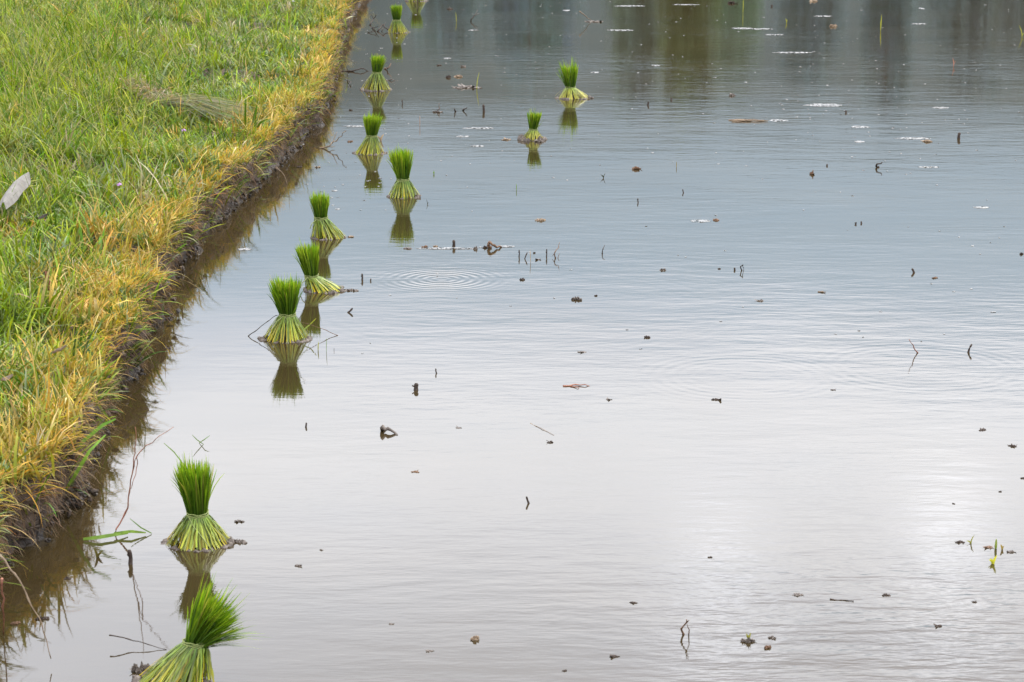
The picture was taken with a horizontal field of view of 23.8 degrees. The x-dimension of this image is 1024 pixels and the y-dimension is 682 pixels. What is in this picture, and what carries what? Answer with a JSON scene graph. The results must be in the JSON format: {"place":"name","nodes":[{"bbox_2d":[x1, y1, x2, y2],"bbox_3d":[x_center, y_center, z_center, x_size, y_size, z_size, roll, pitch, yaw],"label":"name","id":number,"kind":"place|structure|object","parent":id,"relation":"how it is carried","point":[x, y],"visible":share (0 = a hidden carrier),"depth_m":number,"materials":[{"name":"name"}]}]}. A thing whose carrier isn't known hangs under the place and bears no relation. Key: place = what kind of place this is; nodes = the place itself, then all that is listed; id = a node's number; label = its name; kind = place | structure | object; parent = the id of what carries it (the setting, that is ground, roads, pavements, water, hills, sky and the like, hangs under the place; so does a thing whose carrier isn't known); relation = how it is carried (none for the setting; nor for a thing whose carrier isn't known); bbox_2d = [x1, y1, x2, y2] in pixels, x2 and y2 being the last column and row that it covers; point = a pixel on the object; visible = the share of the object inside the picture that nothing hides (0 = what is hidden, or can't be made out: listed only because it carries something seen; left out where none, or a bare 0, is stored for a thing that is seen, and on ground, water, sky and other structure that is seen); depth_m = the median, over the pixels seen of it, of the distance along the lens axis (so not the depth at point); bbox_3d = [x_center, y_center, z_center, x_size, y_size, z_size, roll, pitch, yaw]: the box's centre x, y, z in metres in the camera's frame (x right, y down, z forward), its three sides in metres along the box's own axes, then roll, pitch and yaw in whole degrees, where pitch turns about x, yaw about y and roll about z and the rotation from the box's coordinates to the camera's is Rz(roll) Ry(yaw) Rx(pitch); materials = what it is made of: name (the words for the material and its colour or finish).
{"place":"outdoors","nodes":[
{"label":"outdoors","id":0,"kind":"place"},
{"bbox_2d":[0,0,360,560],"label":"grass bank","id":1,"kind":"structure","parent":0,"point":[25,542],"depth_m":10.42,"materials":[{"name":"green plant"}]},
{"bbox_2d":[1,374,12,381],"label":"dead leaf","id":2,"kind":"object","parent":1,"relation":"on","point":[7,377],"visible":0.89,"depth_m":7.96,"materials":[{"name":"brown plant"}]},
{"bbox_2d":[0,172,30,208],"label":"dry husk","id":3,"kind":"object","parent":1,"relation":"on","point":[9,199],"visible":0.99,"depth_m":11.33,"materials":[{"name":"white plant"}]},
{"bbox_2d":[44,271,49,289],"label":"dead leaf","id":4,"kind":"object","parent":1,"relation":"on","point":[47,280],"visible":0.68,"depth_m":9.48,"materials":[{"name":"brown plant"}]},
{"bbox_2d":[52,345,65,353],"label":"dead leaf","id":5,"kind":"object","parent":1,"relation":"on","point":[59,349],"visible":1,"depth_m":8.36,"materials":[{"name":"brown plant"}]},
{"bbox_2d":[65,435,105,489],"bbox_3d":[-1.353,0.393,7.674,0.144,0.194,0.050,0,13,0],"label":"grass sprig","id":6,"kind":"object","parent":1,"relation":"on","point":[75,474],"depth_m":7.66,"materials":[{"name":"green plant"}]},
{"bbox_2d":[76,418,115,451],"bbox_3d":[-1.386,0.339,7.848,0.222,0.165,0.046,-8,15,-32],"label":"grass sprig","id":7,"kind":"object","parent":1,"relation":"on","point":[91,434],"depth_m":7.87,"materials":[{"name":"green plant"}]},
{"bbox_2d":[96,387,111,416],"bbox_3d":[-1.420,0.219,8.546,0.066,0.153,0.148,0,13,0],"label":"grass sprig","id":8,"kind":"object","parent":1,"relation":"on","point":[104,412],"depth_m":8.49,"materials":[{"name":"green plant"}]},
{"bbox_2d":[0,0,338,475],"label":"ground herbs","id":9,"kind":"object","parent":1,"relation":"on","point":[190,155],"visible":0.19,"depth_m":13.84,"materials":[{"name":"green plant"}]},
{"bbox_2d":[0,29,345,605],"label":"soil crumbs","id":10,"kind":"object","parent":1,"relation":"on","point":[94,491],"visible":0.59,"depth_m":9.42,"materials":[{"name":"brown soil"}]},
{"bbox_2d":[104,74,255,125],"bbox_3d":[-2.136,-1.552,15.529,0.643,0.121,2.367,-8,15,-33],"label":"straw heap","id":11,"kind":"object","parent":1,"relation":"on","point":[196,101],"visible":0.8,"depth_m":15.15,"materials":[{"name":"brown plant"}]},
{"bbox_2d":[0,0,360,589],"bbox_3d":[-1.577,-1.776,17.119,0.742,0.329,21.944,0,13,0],"label":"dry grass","id":12,"kind":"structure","parent":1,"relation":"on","point":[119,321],"depth_m":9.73,"materials":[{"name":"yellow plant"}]},
{"bbox_2d":[0,0,362,600],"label":"hanging roots","id":13,"kind":"object","parent":1,"relation":"hanging from","point":[85,443],"visible":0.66,"depth_m":9.11,"materials":[{"name":"brown plant"}]},
{"bbox_2d":[452,84,481,88],"bbox_3d":[-0.352,-1.980,18.940,0.245,0.048,0.133,0,13,0],"label":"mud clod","id":14,"kind":"object","parent":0,"point":[464,86],"visible":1,"depth_m":18.93,"materials":[{"name":"grey soil"}]},
{"bbox_2d":[487,241,501,247],"bbox_3d":[-0.088,-0.480,12.181,0.076,0.046,0.058,0,13,0],"label":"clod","id":15,"kind":"object","parent":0,"point":[489,243],"visible":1,"depth_m":12.17,"materials":[{"name":"brown soil"}]},
{"bbox_2d":[0,0,1023,681],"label":"water","id":16,"kind":"structure","parent":0,"point":[776,478],"depth_m":9.42,"materials":[{"name":"grey liquid"}]},
{"bbox_2d":[1,578,4,635],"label":"twig","id":17,"kind":"object","parent":16,"relation":"on","point":[2,606],"visible":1,"depth_m":6.39,"materials":[{"name":"brown wood"}]},
{"bbox_2d":[0,554,50,658],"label":"straw stalk","id":18,"kind":"object","parent":16,"relation":"on","point":[8,566],"visible":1,"depth_m":6.27,"materials":[{"name":"brown plant"}]},
{"bbox_2d":[35,616,48,619],"bbox_3d":[-1.289,0.764,6.678,0.039,0.019,0.022,-7,14,-28],"label":"mud clod","id":19,"kind":"object","parent":16,"relation":"on","point":[43,618],"visible":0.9,"depth_m":6.67,"materials":[{"name":"soil"}]},
{"bbox_2d":[94,548,101,557],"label":"grass shoot","id":20,"kind":"object","parent":16,"relation":"in","point":[97,554],"depth_m":7.22,"materials":[{"name":"green plant"}]},
{"bbox_2d":[83,533,127,539],"bbox_3d":[-1.233,0.593,7.399,0.140,0.015,0.023,-6,14,-24],"label":"grass sprig","id":21,"kind":"object","parent":16,"relation":"on","point":[102,536],"depth_m":7.39,"materials":[{"name":"green plant"}]},
{"bbox_2d":[127,549,132,564],"bbox_3d":[-1.124,0.641,7.157,0.017,0.056,0.021,-4,13,-17],"label":"plant stub","id":22,"kind":"object","parent":16,"relation":"on","point":[130,556],"visible":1,"depth_m":7.15,"materials":[{"name":"plant"}]},
{"bbox_2d":[114,530,145,533],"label":"grass sprig","id":23,"kind":"object","parent":16,"relation":"on","point":[128,531],"depth_m":7.42,"materials":[{"name":"green plant"}]},
{"bbox_2d":[109,634,166,649],"bbox_3d":[-0.992,0.798,6.454,0.159,0.033,0.013,2,13,11],"label":"twig","id":24,"kind":"object","parent":16,"relation":"on","point":[134,640],"visible":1,"depth_m":6.46,"materials":[{"name":"brown wood"}]},
{"bbox_2d":[129,661,153,673],"bbox_3d":[-0.954,0.853,6.280,0.070,0.051,0.041,0,13,0],"label":"mud clod","id":25,"kind":"object","parent":16,"relation":"on","point":[140,669],"visible":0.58,"depth_m":6.27,"materials":[{"name":"soil"}]},
{"bbox_2d":[115,427,172,531],"bbox_3d":[-1.119,0.426,7.366,0.209,0.362,0.072,9,16,36],"label":"twig","id":26,"kind":"object","parent":16,"relation":"on","point":[125,512],"visible":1,"depth_m":7.40,"materials":[{"name":"brown wood"}]},
{"bbox_2d":[161,454,234,551],"bbox_3d":[-0.952,0.481,7.337,0.229,0.316,0.210,0,13,0],"label":"rice bundle","id":27,"kind":"object","parent":16,"relation":"on","point":[198,527],"visible":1,"depth_m":7.31,"materials":[{"name":"green plant"}]},
{"bbox_2d":[131,558,269,681],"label":"rice bundle","id":28,"kind":"object","parent":16,"relation":"on","point":[211,621],"visible":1,"depth_m":6.16,"materials":[{"name":"green plant"}]},
{"bbox_2d":[234,539,247,544],"bbox_3d":[-0.825,0.607,7.372,0.060,0.020,0.038,8,15,30],"label":"mud clod","id":29,"kind":"object","parent":16,"relation":"on","point":[240,541],"visible":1,"depth_m":7.36,"materials":[{"name":"soil"}]},
{"bbox_2d":[248,315,276,335],"bbox_3d":[-1.034,-0.066,10.183,0.146,0.097,0.026,1,13,3],"label":"twig","id":30,"kind":"object","parent":16,"relation":"on","point":[262,325],"visible":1,"depth_m":10.18,"materials":[{"name":"wood"}]},
{"bbox_2d":[259,272,311,343],"bbox_3d":[-0.933,-0.134,10.119,0.223,0.310,0.212,9,16,35],"label":"rice bundle","id":31,"kind":"object","parent":16,"relation":"on","point":[286,322],"visible":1,"depth_m":10.09,"materials":[{"name":"green plant"}]},
{"bbox_2d":[293,239,346,293],"bbox_3d":[-0.881,-0.338,11.124,0.259,0.291,0.190,0,13,0],"label":"rice bundle","id":32,"kind":"object","parent":16,"relation":"on","point":[309,258],"visible":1,"depth_m":11.10,"materials":[{"name":"green plant"}]},
{"bbox_2d":[309,189,345,239],"bbox_3d":[-0.942,-0.645,12.466,0.203,0.280,0.190,0,13,0],"label":"rice bundle","id":33,"kind":"object","parent":16,"relation":"on","point":[324,226],"visible":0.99,"depth_m":12.44,"materials":[{"name":"green plant"}]},
{"bbox_2d":[319,131,345,148],"bbox_3d":[-1.153,-1.294,15.634,0.181,0.128,0.063,0,13,0],"label":"twig","id":34,"kind":"object","parent":16,"relation":"on","point":[332,142],"visible":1,"depth_m":15.64,"materials":[{"name":"wood"}]},
{"bbox_2d":[343,68,366,71],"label":"twig","id":35,"kind":"object","parent":16,"relation":"on","point":[353,70],"visible":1,"depth_m":20.05,"materials":[{"name":"wood"}]},
{"bbox_2d":[352,111,386,154],"bbox_3d":[-0.906,-1.314,15.424,0.231,0.302,0.206,0,13,0],"label":"rice bundle","id":36,"kind":"object","parent":16,"relation":"on","point":[370,144],"visible":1,"depth_m":15.39,"materials":[{"name":"green plant"}]},
{"bbox_2d":[360,52,391,90],"bbox_3d":[-1.050,-2.071,18.784,0.273,0.317,0.242,0,13,0],"label":"rice bundle","id":37,"kind":"object","parent":16,"relation":"on","point":[375,81],"visible":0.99,"depth_m":18.75,"materials":[{"name":"green plant"}]},
{"bbox_2d":[368,24,389,32],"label":"twig","id":38,"kind":"object","parent":16,"relation":"on","point":[379,28],"visible":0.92,"depth_m":23.55,"materials":[{"name":"brown wood"}]},
{"bbox_2d":[380,425,397,434],"bbox_3d":[-0.444,0.317,8.639,0.039,0.040,0.105,-8,15,-32],"label":"driftwood","id":39,"kind":"object","parent":16,"relation":"on","point":[383,428],"visible":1,"depth_m":8.63,"materials":[{"name":"wood"}]},
{"bbox_2d":[388,3,407,32],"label":"rice bundle","id":40,"kind":"object","parent":16,"relation":"on","point":[398,26],"visible":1,"depth_m":23.37,"materials":[{"name":"green plant"}]},
{"bbox_2d":[385,145,421,198],"bbox_3d":[-0.616,-0.957,13.736,0.216,0.329,0.195,0,13,0],"label":"rice bundle","id":41,"kind":"object","parent":16,"relation":"on","point":[401,161],"visible":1,"depth_m":13.71,"materials":[{"name":"green plant"}]},
{"bbox_2d":[412,383,417,390],"bbox_3d":[-0.366,0.180,9.264,0.025,0.038,0.025,-7,14,-29],"label":"plant stub","id":42,"kind":"object","parent":16,"relation":"on","point":[415,385],"visible":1,"depth_m":9.26,"materials":[{"name":"plant"}]},
{"bbox_2d":[405,0,427,1],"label":"rice bundle","id":43,"kind":"object","parent":16,"relation":"on","point":[416,0],"visible":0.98,"depth_m":26.99,"materials":[{"name":"green plant"}]},
{"bbox_2d":[418,247,478,248],"bbox_3d":[-0.324,-0.464,12.175,0.314,0.007,0.042,0,13,0],"label":"foam patch","id":44,"kind":"object","parent":16,"relation":"on","point":[446,247],"visible":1,"depth_m":12.17,"materials":[{"name":"white liquid"}]},
{"bbox_2d":[470,636,478,640],"bbox_3d":[-0.102,0.800,6.519,0.028,0.029,0.026,-6,14,-24],"label":"mud clod","id":45,"kind":"object","parent":16,"relation":"on","point":[473,638],"visible":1,"depth_m":6.51,"materials":[{"name":"brown soil"}]},
{"bbox_2d":[463,127,493,128],"bbox_3d":[-0.230,-1.456,16.617,0.216,0.007,0.082,0,13,0],"label":"foam patch","id":46,"kind":"object","parent":16,"relation":"on","point":[476,127],"visible":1,"depth_m":16.62,"materials":[{"name":"white liquid"}]},
{"bbox_2d":[517,111,547,140],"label":"rice bundle","id":47,"kind":"object","parent":16,"relation":"on","point":[532,133],"visible":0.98,"depth_m":16.02,"materials":[{"name":"green plant"}]},
{"bbox_2d":[555,56,590,99],"bbox_3d":[0.462,-1.974,18.282,0.309,0.350,0.262,0,13,0],"label":"rice bundle","id":48,"kind":"object","parent":16,"relation":"on","point":[571,91],"visible":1,"depth_m":18.25,"materials":[{"name":"green plant"}]},
{"bbox_2d":[563,384,588,387],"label":"twig","id":49,"kind":"object","parent":16,"relation":"on","point":[571,385],"visible":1,"depth_m":9.32,"materials":[{"name":"wood"}]},
{"bbox_2d":[300,1,1011,353],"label":"foam specks","id":50,"kind":"object","parent":16,"relation":"on","point":[718,163],"visible":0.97,"depth_m":16.17,"materials":[{"name":"white liquid"}]},
{"bbox_2d":[680,619,689,634],"bbox_3d":[0.465,0.769,6.535,0.025,0.055,0.040,0,13,0],"label":"dead sprout","id":51,"kind":"object","parent":16,"relation":"on","point":[682,632],"visible":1,"depth_m":6.54,"materials":[{"name":"plant"}]},
{"bbox_2d":[740,637,754,642],"bbox_3d":[0.633,0.802,6.500,0.046,0.032,0.027,0,13,0],"label":"mud clod","id":52,"kind":"object","parent":16,"relation":"on","point":[748,640],"visible":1,"depth_m":6.50,"materials":[{"name":"soil"}]},
{"bbox_2d":[729,119,767,122],"bbox_3d":[1.649,-1.536,16.963,0.274,0.014,0.139,0,13,0],"label":"straw mat","id":53,"kind":"object","parent":16,"relation":"on","point":[753,120],"visible":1,"depth_m":16.96,"materials":[{"name":"brown plant"}]},
{"bbox_2d":[802,103,841,106],"bbox_3d":[2.278,-1.734,17.865,0.298,0.007,0.185,0,13,0],"label":"foam patch","id":54,"kind":"object","parent":16,"relation":"on","point":[822,105],"visible":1,"depth_m":17.83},
{"bbox_2d":[896,137,930,138],"bbox_3d":[2.651,-1.344,16.115,0.245,0.007,0.094,0,13,0],"label":"foam patch","id":55,"kind":"object","parent":16,"relation":"on","point":[914,138],"visible":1,"depth_m":16.10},
{"bbox_2d":[989,555,996,563],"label":"grass shoot","id":56,"kind":"object","parent":16,"relation":"in","point":[992,560],"depth_m":7.16,"materials":[{"name":"yellow plant"}]}
]}

